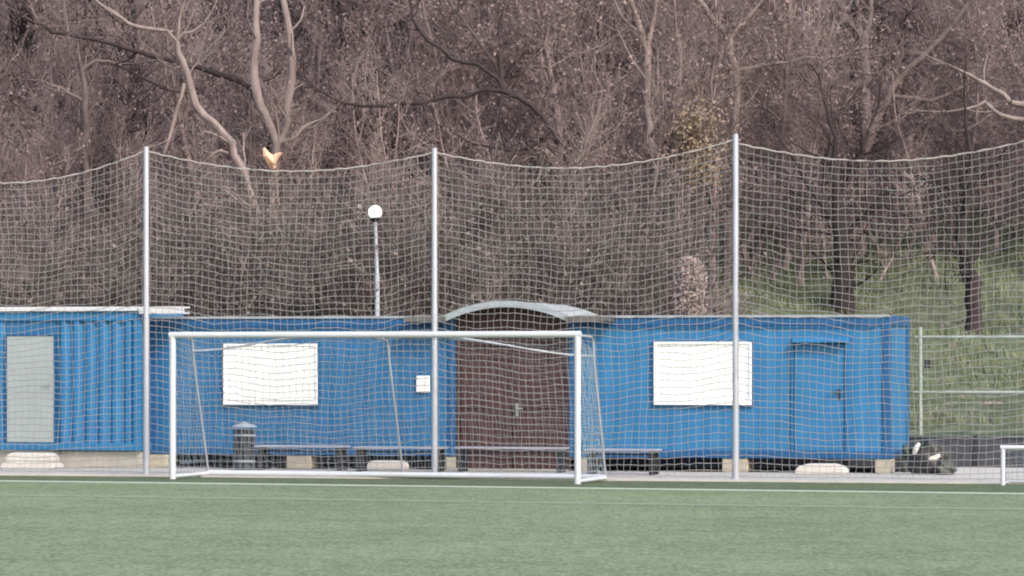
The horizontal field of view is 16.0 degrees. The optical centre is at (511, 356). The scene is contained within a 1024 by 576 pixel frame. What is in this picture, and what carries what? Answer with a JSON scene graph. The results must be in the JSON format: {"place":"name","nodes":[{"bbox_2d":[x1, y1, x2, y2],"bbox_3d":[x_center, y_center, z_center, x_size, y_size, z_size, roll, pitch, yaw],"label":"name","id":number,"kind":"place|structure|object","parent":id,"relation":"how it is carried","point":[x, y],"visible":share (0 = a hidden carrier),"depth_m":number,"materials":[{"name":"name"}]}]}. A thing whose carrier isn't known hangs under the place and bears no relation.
{"place":"outdoors","nodes":[
{"label":"outdoors","id":0,"kind":"place"},
{"bbox_2d":[0,482,1023,575],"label":"pitch","id":1,"kind":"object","parent":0,"point":[82,536],"depth_m":43.94,"materials":[{"name":"green plant"}]},
{"bbox_2d":[0,494,1023,509],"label":"goal area line","id":2,"kind":"object","parent":1,"relation":"on","point":[521,502],"visible":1,"depth_m":52.86,"materials":[{"name":"white paint"}]},
{"bbox_2d":[0,0,1023,435],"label":"hillside","id":3,"kind":"structure","parent":0,"point":[916,310],"depth_m":90.95,"materials":[{"name":"green plant"}]},
{"bbox_2d":[0,0,207,268],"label":"bare tree","id":4,"kind":"object","parent":3,"relation":"on","point":[85,152],"visible":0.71,"depth_m":93.96,"materials":[{"name":"brown plant"}]},
{"bbox_2d":[33,0,266,264],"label":"bare tree","id":5,"kind":"object","parent":3,"relation":"on","point":[225,136],"visible":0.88,"depth_m":87.97,"materials":[{"name":"brown plant"}]},
{"bbox_2d":[17,0,306,236],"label":"bare tree","id":6,"kind":"object","parent":3,"relation":"on","point":[216,73],"visible":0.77,"depth_m":91.96,"materials":[{"name":"brown plant"}]},
{"bbox_2d":[201,0,385,246],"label":"broken tree","id":7,"kind":"object","parent":3,"relation":"on","point":[271,160],"visible":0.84,"depth_m":89.92,"materials":[{"name":"brown plant"}]},
{"bbox_2d":[312,0,433,200],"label":"bare tree","id":8,"kind":"object","parent":3,"relation":"on","point":[343,9],"visible":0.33,"depth_m":103.86,"materials":[{"name":"brown plant"}]},
{"bbox_2d":[369,206,381,315],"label":"street lamp","id":9,"kind":"object","parent":3,"relation":"on","point":[377,210],"visible":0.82,"depth_m":76.96,"materials":[{"name":"metal"}]},
{"bbox_2d":[253,0,632,243],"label":"bare tree","id":10,"kind":"object","parent":3,"relation":"on","point":[526,102],"visible":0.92,"depth_m":89.96,"materials":[{"name":"brown plant"}]},
{"bbox_2d":[394,0,608,213],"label":"bare tree","id":11,"kind":"object","parent":3,"relation":"on","point":[501,73],"visible":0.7,"depth_m":97.93,"materials":[{"name":"brown plant"}]},
{"bbox_2d":[0,0,1023,312],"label":"woodland","id":12,"kind":"object","parent":3,"relation":"on","point":[986,42],"visible":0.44,"depth_m":96.30,"materials":[{"name":"brown plant"}]},
{"bbox_2d":[0,49,1023,316],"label":"undergrowth","id":13,"kind":"object","parent":3,"relation":"on","point":[508,259],"visible":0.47,"depth_m":80.28,"materials":[{"name":"brown plant"}]},
{"bbox_2d":[573,0,770,287],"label":"bare tree","id":14,"kind":"object","parent":3,"relation":"on","point":[649,120],"visible":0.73,"depth_m":92.89,"materials":[{"name":"brown plant"}]},
{"bbox_2d":[672,252,709,314],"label":"pale bush","id":15,"kind":"object","parent":3,"relation":"on","point":[686,304],"visible":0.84,"depth_m":76.89,"materials":[{"name":"beige plant"}]},
{"bbox_2d":[662,88,730,263],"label":"yellow bush","id":16,"kind":"object","parent":3,"relation":"on","point":[689,147],"visible":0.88,"depth_m":91.80,"materials":[{"name":"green plant"}]},
{"bbox_2d":[665,0,912,284],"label":"bare tree","id":17,"kind":"object","parent":3,"relation":"on","point":[739,70],"visible":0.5,"depth_m":94.92,"materials":[{"name":"brown plant"}]},
{"bbox_2d":[705,45,977,314],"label":"bare tree","id":18,"kind":"object","parent":3,"relation":"on","point":[845,254],"visible":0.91,"depth_m":89.94,"materials":[{"name":"brown plant"}]},
{"bbox_2d":[822,0,892,256],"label":"bare tree","id":19,"kind":"object","parent":3,"relation":"on","point":[871,13],"visible":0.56,"depth_m":98.94,"materials":[{"name":"brown plant"}]},
{"bbox_2d":[701,170,1023,428],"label":"bank grass","id":20,"kind":"structure","parent":3,"relation":"on","point":[991,324],"depth_m":90.44,"materials":[{"name":"green plant"}]},
{"bbox_2d":[803,0,1023,270],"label":"bare tree","id":21,"kind":"object","parent":3,"relation":"on","point":[909,67],"visible":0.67,"depth_m":95.94,"materials":[{"name":"brown plant"}]},
{"bbox_2d":[867,17,1023,334],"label":"bare tree","id":22,"kind":"object","parent":3,"relation":"on","point":[960,252],"visible":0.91,"depth_m":85.89,"materials":[{"name":"brown plant"}]},
{"bbox_2d":[891,38,1023,137],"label":"bare tree","id":23,"kind":"object","parent":3,"relation":"on","point":[1006,97],"visible":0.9,"depth_m":87.98,"materials":[{"name":"brown plant"}]},
{"bbox_2d":[978,401,1002,404],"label":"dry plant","id":24,"kind":"object","parent":3,"relation":"on","point":[989,402],"visible":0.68,"depth_m":73.90,"materials":[{"name":"plant"}]},
{"bbox_2d":[0,475,1023,493],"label":"grass verge","id":25,"kind":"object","parent":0,"point":[988,488],"depth_m":61.00,"materials":[{"name":"green plant"}]},
{"bbox_2d":[168,331,606,483],"bbox_3d":[-2.141,0.848,62.579,7.490,2.545,1.605,0,0,19],"label":"football goal","id":26,"kind":"object","parent":25,"relation":"on","point":[577,477],"visible":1,"depth_m":62.53,"materials":[{"name":"metal"}]},
{"bbox_2d":[0,480,1023,493],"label":"goal line","id":27,"kind":"object","parent":25,"relation":"on","point":[518,487],"visible":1,"depth_m":58.92,"materials":[{"name":"paint"}]},
{"bbox_2d":[1000,445,1023,484],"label":"mini goal","id":28,"kind":"object","parent":25,"relation":"on","point":[1003,448],"visible":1,"depth_m":60.09,"materials":[{"name":"white metal"}]},
{"bbox_2d":[0,461,1023,483],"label":"paving","id":29,"kind":"structure","parent":0,"point":[882,478],"depth_m":64.37,"materials":[{"name":"grey concrete"}]},
{"bbox_2d":[1,461,63,468],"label":"doorstep","id":30,"kind":"object","parent":29,"relation":"on","point":[41,464],"visible":0.72,"depth_m":68.22,"materials":[{"name":"white concrete"}]},
{"bbox_2d":[6,452,58,461],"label":"doorstep","id":31,"kind":"object","parent":30,"relation":"on","point":[35,454],"visible":0.91,"depth_m":68.41,"materials":[{"name":"white concrete"}]},
{"bbox_2d":[0,450,179,467],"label":"foundation","id":32,"kind":"object","parent":29,"relation":"on","point":[97,458],"visible":0.52,"depth_m":68.74,"materials":[{"name":"concrete"}]},
{"bbox_2d":[0,306,189,450],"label":"container cabin","id":33,"kind":"object","parent":32,"relation":"on","point":[107,420],"visible":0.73,"depth_m":68.76,"materials":[{"name":"blue metal"}]},
{"bbox_2d":[7,336,53,441],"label":"door","id":34,"kind":"structure","parent":33,"relation":"in","point":[19,430],"depth_m":68.93,"materials":[{"name":"grey paint"}]},
{"bbox_2d":[232,421,256,467],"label":"litter bin","id":35,"kind":"object","parent":29,"relation":"on","point":[240,458],"visible":0.7,"depth_m":67.44,"materials":[{"name":"black metal"}]},
{"bbox_2d":[286,455,318,468],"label":"support block","id":36,"kind":"structure","parent":29,"relation":"on","point":[293,458],"depth_m":68.33,"materials":[{"name":"concrete"}]},
{"bbox_2d":[255,445,349,470],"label":"bench","id":37,"kind":"object","parent":29,"relation":"on","point":[343,455],"visible":0.7,"depth_m":67.43,"materials":[{"name":"grey wood"}]},
{"bbox_2d":[367,460,408,469],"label":"doorstep","id":38,"kind":"object","parent":29,"relation":"on","point":[375,465],"visible":0.63,"depth_m":67.37,"materials":[{"name":"white concrete"}]},
{"bbox_2d":[353,446,447,471],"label":"bench","id":39,"kind":"object","parent":29,"relation":"on","point":[364,465],"visible":0.73,"depth_m":66.53,"materials":[{"name":"grey wood"}]},
{"bbox_2d":[404,301,615,470],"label":"entrance","id":40,"kind":"object","parent":29,"relation":"on","point":[488,313],"visible":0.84,"depth_m":67.30,"materials":[{"name":"grey metal"}]},
{"bbox_2d":[460,346,512,468],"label":"door","id":41,"kind":"structure","parent":40,"relation":"in","point":[465,381],"depth_m":67.43,"materials":[{"name":"brown wood"}]},
{"bbox_2d":[513,346,564,468],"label":"door","id":42,"kind":"structure","parent":40,"relation":"in","point":[528,412],"depth_m":67.20,"materials":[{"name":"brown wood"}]},
{"bbox_2d":[454,446,568,472],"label":"bench","id":43,"kind":"object","parent":29,"relation":"on","point":[461,452],"visible":0.77,"depth_m":66.20,"materials":[{"name":"grey wood"}]},
{"bbox_2d":[0,134,1023,479],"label":"ball stop fence","id":44,"kind":"object","parent":29,"relation":"on","point":[434,306],"visible":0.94,"depth_m":63.43,"materials":[{"name":"fabric"}]},
{"bbox_2d":[176,461,899,472],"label":"soil under containers","id":45,"kind":"structure","parent":29,"relation":"on","point":[680,467],"depth_m":68.61,"materials":[{"name":"black soil"}]},
{"bbox_2d":[149,454,168,467],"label":"support block","id":46,"kind":"structure","parent":45,"relation":"on","point":[156,460],"depth_m":68.85,"materials":[{"name":"concrete"}]},
{"bbox_2d":[149,316,455,455],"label":"container cabin","id":47,"kind":"object","parent":46,"relation":"on","point":[208,420],"visible":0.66,"depth_m":68.26,"materials":[{"name":"blue metal"}]},
{"bbox_2d":[222,342,318,405],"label":"window","id":48,"kind":"structure","parent":47,"relation":"in","point":[283,384],"depth_m":68.40,"materials":[{"name":"white paint"}]},
{"bbox_2d":[416,376,429,391],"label":"notice","id":49,"kind":"object","parent":47,"relation":"attached to","point":[423,382],"visible":0.91,"depth_m":67.67,"materials":[{"name":"paper"}]},
{"bbox_2d":[446,456,455,469],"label":"support block","id":50,"kind":"structure","parent":45,"relation":"on","point":[450,463],"depth_m":67.57,"materials":[{"name":"concrete"}]},
{"bbox_2d":[875,459,894,472],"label":"support block","id":51,"kind":"structure","parent":45,"relation":"on","point":[880,463],"depth_m":65.53,"materials":[{"name":"concrete"}]},
{"bbox_2d":[581,457,598,470],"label":"support block","id":52,"kind":"structure","parent":29,"relation":"on","point":[585,468],"depth_m":66.95,"materials":[{"name":"concrete"}]},
{"bbox_2d":[569,315,909,458],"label":"container cabin","id":53,"kind":"object","parent":52,"relation":"on","point":[792,365],"visible":0.71,"depth_m":66.24,"materials":[{"name":"blue metal"}]},
{"bbox_2d":[653,340,752,405],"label":"window","id":54,"kind":"structure","parent":53,"relation":"in","point":[728,393],"depth_m":66.36,"materials":[{"name":"white metal"}]},
{"bbox_2d":[795,344,844,450],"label":"door","id":55,"kind":"structure","parent":53,"relation":"in","point":[828,397],"depth_m":65.86,"materials":[{"name":"blue paint"}]},
{"bbox_2d":[180,435,1023,467],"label":"retaining wall","id":56,"kind":"structure","parent":29,"relation":"on","point":[960,456],"depth_m":69.62,"materials":[{"name":"grey concrete"}]},
{"bbox_2d":[915,327,1023,434],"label":"railing","id":57,"kind":"object","parent":56,"relation":"on","point":[956,392],"visible":0.9,"depth_m":69.38,"materials":[{"name":"metal"}]},
{"bbox_2d":[584,448,661,474],"bbox_3d":[1.976,1.873,64.948,1.342,0.455,0.405,0,0,14],"label":"bench","id":58,"kind":"object","parent":29,"relation":"on","point":[653,462],"visible":0.77,"depth_m":64.89,"materials":[{"name":"grey wood"}]},
{"bbox_2d":[722,458,751,471],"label":"support block","id":59,"kind":"structure","parent":29,"relation":"on","point":[747,466],"depth_m":66.27,"materials":[{"name":"concrete"}]},
{"bbox_2d":[795,463,848,474],"bbox_3d":[5.527,2.005,65.024,0.908,0.190,0.420,0,0,14],"label":"doorstep","id":60,"kind":"object","parent":29,"relation":"on","point":[807,469],"visible":0.88,"depth_m":64.83,"materials":[{"name":"white concrete"}]},
{"bbox_2d":[907,438,953,474],"bbox_3d":[7.432,1.772,64.973,0.836,0.656,0.638,0,0,14],"label":"sports bag","id":61,"kind":"object","parent":29,"relation":"on","point":[936,449],"visible":0.66,"depth_m":64.79,"materials":[{"name":"black fabric"}]},
{"bbox_2d":[936,461,956,474],"bbox_3d":[7.699,1.976,64.730,0.415,0.248,0.383,0,0,-14],"label":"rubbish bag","id":62,"kind":"object","parent":29,"relation":"on","point":[950,471],"visible":0.92,"depth_m":64.59,"materials":[{"name":"grey plastic"}]},
{"bbox_2d":[899,439,919,471],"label":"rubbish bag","id":63,"kind":"object","parent":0,"point":[905,455],"visible":0.25,"depth_m":66.20,"materials":[{"name":"grey plastic"}]}
]}

